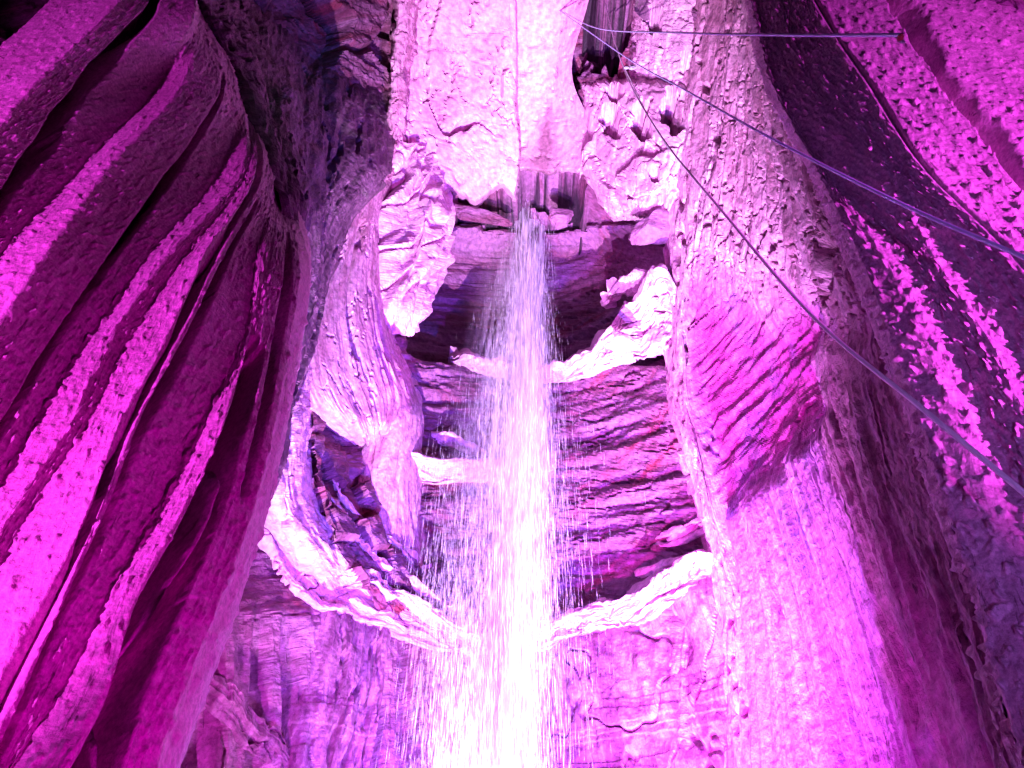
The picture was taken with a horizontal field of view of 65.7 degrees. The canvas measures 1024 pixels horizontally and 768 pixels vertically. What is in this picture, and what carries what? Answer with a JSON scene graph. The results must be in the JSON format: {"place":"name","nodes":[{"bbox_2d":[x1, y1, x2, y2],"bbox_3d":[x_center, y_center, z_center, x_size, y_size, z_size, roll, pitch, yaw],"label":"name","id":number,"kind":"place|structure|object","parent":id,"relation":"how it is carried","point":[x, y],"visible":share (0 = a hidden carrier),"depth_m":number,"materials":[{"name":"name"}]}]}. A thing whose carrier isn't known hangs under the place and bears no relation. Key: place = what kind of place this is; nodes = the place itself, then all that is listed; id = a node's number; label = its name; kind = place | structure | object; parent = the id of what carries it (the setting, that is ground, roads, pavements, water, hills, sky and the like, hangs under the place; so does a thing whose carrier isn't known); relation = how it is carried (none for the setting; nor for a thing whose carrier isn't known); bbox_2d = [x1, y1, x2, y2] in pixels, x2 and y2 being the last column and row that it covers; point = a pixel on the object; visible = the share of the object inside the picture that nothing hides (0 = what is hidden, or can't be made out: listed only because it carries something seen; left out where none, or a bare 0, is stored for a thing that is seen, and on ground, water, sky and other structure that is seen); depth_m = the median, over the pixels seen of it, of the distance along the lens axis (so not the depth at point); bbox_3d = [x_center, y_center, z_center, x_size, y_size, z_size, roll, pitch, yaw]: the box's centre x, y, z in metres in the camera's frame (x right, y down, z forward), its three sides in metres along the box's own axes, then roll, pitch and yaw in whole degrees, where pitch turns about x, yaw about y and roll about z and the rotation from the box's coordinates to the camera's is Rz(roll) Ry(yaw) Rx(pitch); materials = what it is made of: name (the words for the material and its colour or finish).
{"place":"outdoors","nodes":[
{"label":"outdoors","id":0,"kind":"place"},
{"bbox_2d":[186,576,727,767],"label":"fluted wall","id":1,"kind":"structure","parent":0,"point":[322,718],"depth_m":14.68,"materials":[{"name":"stone"}]},
{"bbox_2d":[201,674,289,764],"bbox_3d":[-4.301,6.261,13.917,1.606,1.885,4.218,-27,-53,22],"label":"rock ledge","id":2,"kind":"object","parent":1,"relation":"attached to","point":[227,704],"visible":0.69,"depth_m":12.87,"materials":[{"name":"stone"}]},
{"bbox_2d":[405,0,521,206],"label":"ceiling slab","id":3,"kind":"structure","parent":0,"point":[461,117],"depth_m":26.20,"materials":[{"name":"stone"}]},
{"bbox_2d":[386,0,419,148],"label":"ceiling pillar","id":4,"kind":"structure","parent":3,"relation":"attached to","point":[403,43],"depth_m":23.99,"materials":[{"name":"stone"}]},
{"bbox_2d":[358,198,644,767],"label":"waterfall","id":5,"kind":"structure","parent":0,"point":[506,734],"depth_m":15.43,"materials":[{"name":"white liquid"}]},
{"bbox_2d":[0,0,1023,767],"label":"cave wall","id":6,"kind":"structure","parent":0,"point":[632,496],"depth_m":20.06,"materials":[{"name":"stone"}]},
{"bbox_2d":[0,0,311,767],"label":"flowstone curtain","id":7,"kind":"object","parent":6,"relation":"hanging from","point":[155,268],"visible":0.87,"depth_m":6.07,"materials":[{"name":"stone"}]},
{"bbox_2d":[197,0,395,498],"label":"rock shoulder","id":8,"kind":"object","parent":6,"relation":"attached to","point":[329,140],"visible":0.3,"depth_m":18.01},
{"bbox_2d":[264,363,337,579],"bbox_3d":[-4.373,0.490,19.235,1.641,9.914,4.834,-12,-49,11],"label":"rock buttress","id":9,"kind":"object","parent":6,"relation":"attached to","point":[295,526],"visible":0.28,"depth_m":15.32,"materials":[{"name":"stone"}]},
{"bbox_2d":[309,146,421,445],"bbox_3d":[-3.835,-3.239,22.706,1.789,13.320,5.210,-12,-49,11],"label":"rock buttress","id":10,"kind":"object","parent":6,"relation":"attached to","point":[362,378],"visible":0.5,"depth_m":19.07,"materials":[{"name":"stone"}]},
{"bbox_2d":[378,140,455,335],"bbox_3d":[-3.144,-4.842,24.204,2.713,8.800,3.614,0,-48,0],"label":"rock rib","id":11,"kind":"object","parent":10,"relation":"attached to","point":[417,223],"visible":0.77,"depth_m":23.10,"materials":[{"name":"stone"}]},
{"bbox_2d":[409,280,419,291],"bbox_3d":[-2.767,-3.758,24.499,1.071,6.143,2.280,19,-51,-17],"label":"rock flake","id":12,"kind":"object","parent":11,"relation":"attached to","point":[412,287],"visible":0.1,"depth_m":22.26,"materials":[{"name":"stone"}]},
{"bbox_2d":[358,386,427,582],"bbox_3d":[-2.646,2.263,19.368,1.025,6.242,2.588,-22,-52,18],"label":"drip flowstone","id":13,"kind":"object","parent":6,"relation":"attached to","point":[389,455],"visible":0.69,"depth_m":18.70,"materials":[{"name":"stone"}]},
{"bbox_2d":[431,431,487,457],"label":"rock ledge","id":14,"kind":"object","parent":6,"relation":"attached to","point":[438,435],"visible":0.68,"depth_m":21.08,"materials":[{"name":"stone"}]},
{"bbox_2d":[411,452,552,484],"bbox_3d":[-0.842,2.204,20.721,4.915,1.985,1.722,11,-49,-9],"label":"rock ledge","id":15,"kind":"object","parent":6,"relation":"attached to","point":[423,462],"visible":0.41,"depth_m":20.22,"materials":[{"name":"beige stone"}]},
{"bbox_2d":[453,203,512,226],"bbox_3d":[-1.208,-5.745,27.059,2.470,0.771,0.704,0,-48,0],"label":"boulder","id":16,"kind":"object","parent":6,"relation":"attached to","point":[471,213],"visible":0.9,"depth_m":26.85,"materials":[{"name":"stone"}]},
{"bbox_2d":[258,508,713,655],"bbox_3d":[-0.610,3.605,17.247,10.552,3.862,5.143,0,-48,0],"label":"rock ledge","id":17,"kind":"object","parent":6,"relation":"attached to","point":[652,597],"visible":0.53,"depth_m":16.19,"materials":[{"name":"beige stone"}]},
{"bbox_2d":[309,411,447,614],"bbox_3d":[-3.404,1.907,18.751,1.368,7.230,4.951,-32,-55,26],"label":"broken rock","id":18,"kind":"object","parent":17,"relation":"on","point":[330,462],"visible":0.45,"depth_m":17.06,"materials":[{"name":"stone"}]},
{"bbox_2d":[314,475,463,617],"bbox_3d":[-2.538,3.713,18.274,5.779,3.224,1.550,33,-56,-26],"label":"rock ledge","id":19,"kind":"object","parent":17,"relation":"on","point":[384,564],"visible":0.34,"depth_m":17.03,"materials":[{"name":"stone"}]},
{"bbox_2d":[332,479,431,573],"bbox_3d":[-2.974,3.268,18.799,1.423,2.662,4.249,-36,-57,28],"label":"rock ledge","id":20,"kind":"object","parent":19,"relation":"on","point":[346,502],"visible":0.23,"depth_m":17.64,"materials":[{"name":"stone"}]},
{"bbox_2d":[516,0,591,175],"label":"flowstone chute","id":21,"kind":"object","parent":6,"relation":"attached to","point":[555,137],"visible":0.89,"depth_m":27.19,"materials":[{"name":"stone"}]},
{"bbox_2d":[560,10,899,36],"bbox_3d":[2.625,-7.722,16.738,0.532,21.943,6.634,10,-49,-9],"label":"rope","id":22,"kind":"object","parent":21,"relation":"hanging from","point":[821,34],"visible":1,"depth_m":9.10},
{"bbox_2d":[559,10,1023,259],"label":"rope","id":23,"kind":"object","parent":21,"relation":"hanging from","point":[959,229],"visible":1,"depth_m":7.52,"materials":[{"name":"fabric"}]},
{"bbox_2d":[547,207,573,229],"bbox_3d":[1.620,-5.496,26.380,0.892,0.570,0.610,0,-48,0],"label":"boulder","id":24,"kind":"object","parent":6,"relation":"attached to","point":[559,218],"visible":1,"depth_m":26.26,"materials":[{"name":"stone"}]},
{"bbox_2d":[448,263,675,383],"bbox_3d":[1.439,-0.868,21.877,8.082,4.553,2.314,-29,-54,23],"label":"rock ledge","id":25,"kind":"object","parent":6,"relation":"attached to","point":[644,318],"visible":0.58,"depth_m":20.75,"materials":[{"name":"beige stone"}]},
{"bbox_2d":[600,330,640,353],"bbox_3d":[2.680,-1.052,19.699,0.884,0.386,0.532,-28,-54,23],"label":"boulder","id":26,"kind":"object","parent":25,"relation":"on","point":[616,341],"visible":1,"depth_m":19.61,"materials":[{"name":"stone"}]},
{"bbox_2d":[600,267,648,308],"bbox_3d":[3.365,-2.706,22.079,1.455,3.646,3.582,32,-55,-26],"label":"rock ledge","id":27,"kind":"object","parent":25,"relation":"on","point":[628,285],"visible":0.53,"depth_m":22.00,"materials":[{"name":"stone"}]},
{"bbox_2d":[574,74,685,221],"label":"hanging crag","id":28,"kind":"structure","parent":6,"relation":"hanging from","point":[630,163],"depth_m":22.93,"materials":[{"name":"stone"}]},
{"bbox_2d":[624,64,636,69],"bbox_3d":[3.057,-8.178,20.500,0.338,0.199,0.100,0,-48,0],"label":"pulley","id":29,"kind":"object","parent":6,"relation":"attached to","point":[632,67],"visible":1,"depth_m":20.45,"materials":[{"name":"metal"}]},
{"bbox_2d":[604,0,669,150],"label":"rope","id":30,"kind":"object","parent":6,"relation":"hanging from","point":[626,71],"visible":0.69,"depth_m":20.95,"materials":[{"name":"fabric"}]},
{"bbox_2d":[634,555,682,577],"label":"rock ledge","id":31,"kind":"object","parent":6,"relation":"attached to","point":[643,572],"visible":0.47,"depth_m":16.22,"materials":[{"name":"stone"}]},
{"bbox_2d":[627,0,695,86],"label":"pitted rock","id":32,"kind":"object","parent":6,"relation":"attached to","point":[667,56],"visible":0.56,"depth_m":22.42,"materials":[{"name":"stone"}]},
{"bbox_2d":[634,0,649,20],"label":"boulder","id":33,"kind":"object","parent":32,"relation":"on","point":[641,9],"visible":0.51,"depth_m":23.48,"materials":[{"name":"stone"}]},
{"bbox_2d":[609,23,1023,496],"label":"rope","id":34,"kind":"object","parent":6,"relation":"hanging from","point":[1011,482],"visible":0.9,"depth_m":6.36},
{"bbox_2d":[662,0,1022,767],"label":"rock flank","id":35,"kind":"object","parent":6,"relation":"attached to","point":[844,602],"visible":0.84,"depth_m":11.57,"materials":[{"name":"stone"}]},
{"bbox_2d":[629,205,670,245],"bbox_3d":[3.713,-4.184,21.013,1.259,0.888,1.002,0,-48,0],"label":"boulder","id":36,"kind":"object","parent":35,"relation":"on","point":[653,227],"visible":0.88,"depth_m":20.78,"materials":[{"name":"stone"}]},
{"bbox_2d":[653,517,704,546],"bbox_3d":[3.436,3.238,17.076,1.277,1.932,2.943,30,-55,-24],"label":"rock ledge","id":37,"kind":"object","parent":35,"relation":"attached to","point":[689,532],"visible":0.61,"depth_m":16.01,"materials":[{"name":"stone"}]},
{"bbox_2d":[744,0,1023,767],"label":"flowstone curtain","id":38,"kind":"object","parent":6,"relation":"attached to","point":[927,116],"visible":0.88,"depth_m":8.04,"materials":[{"name":"stone"}]},
{"bbox_2d":[897,33,905,42],"bbox_3d":[3.149,-2.796,6.417,0.068,0.060,0.070,0,-48,0],"label":"rope anchor","id":39,"kind":"object","parent":38,"relation":"attached to","point":[900,36],"visible":1,"depth_m":6.41,"materials":[{"name":"red metal"}]}
]}

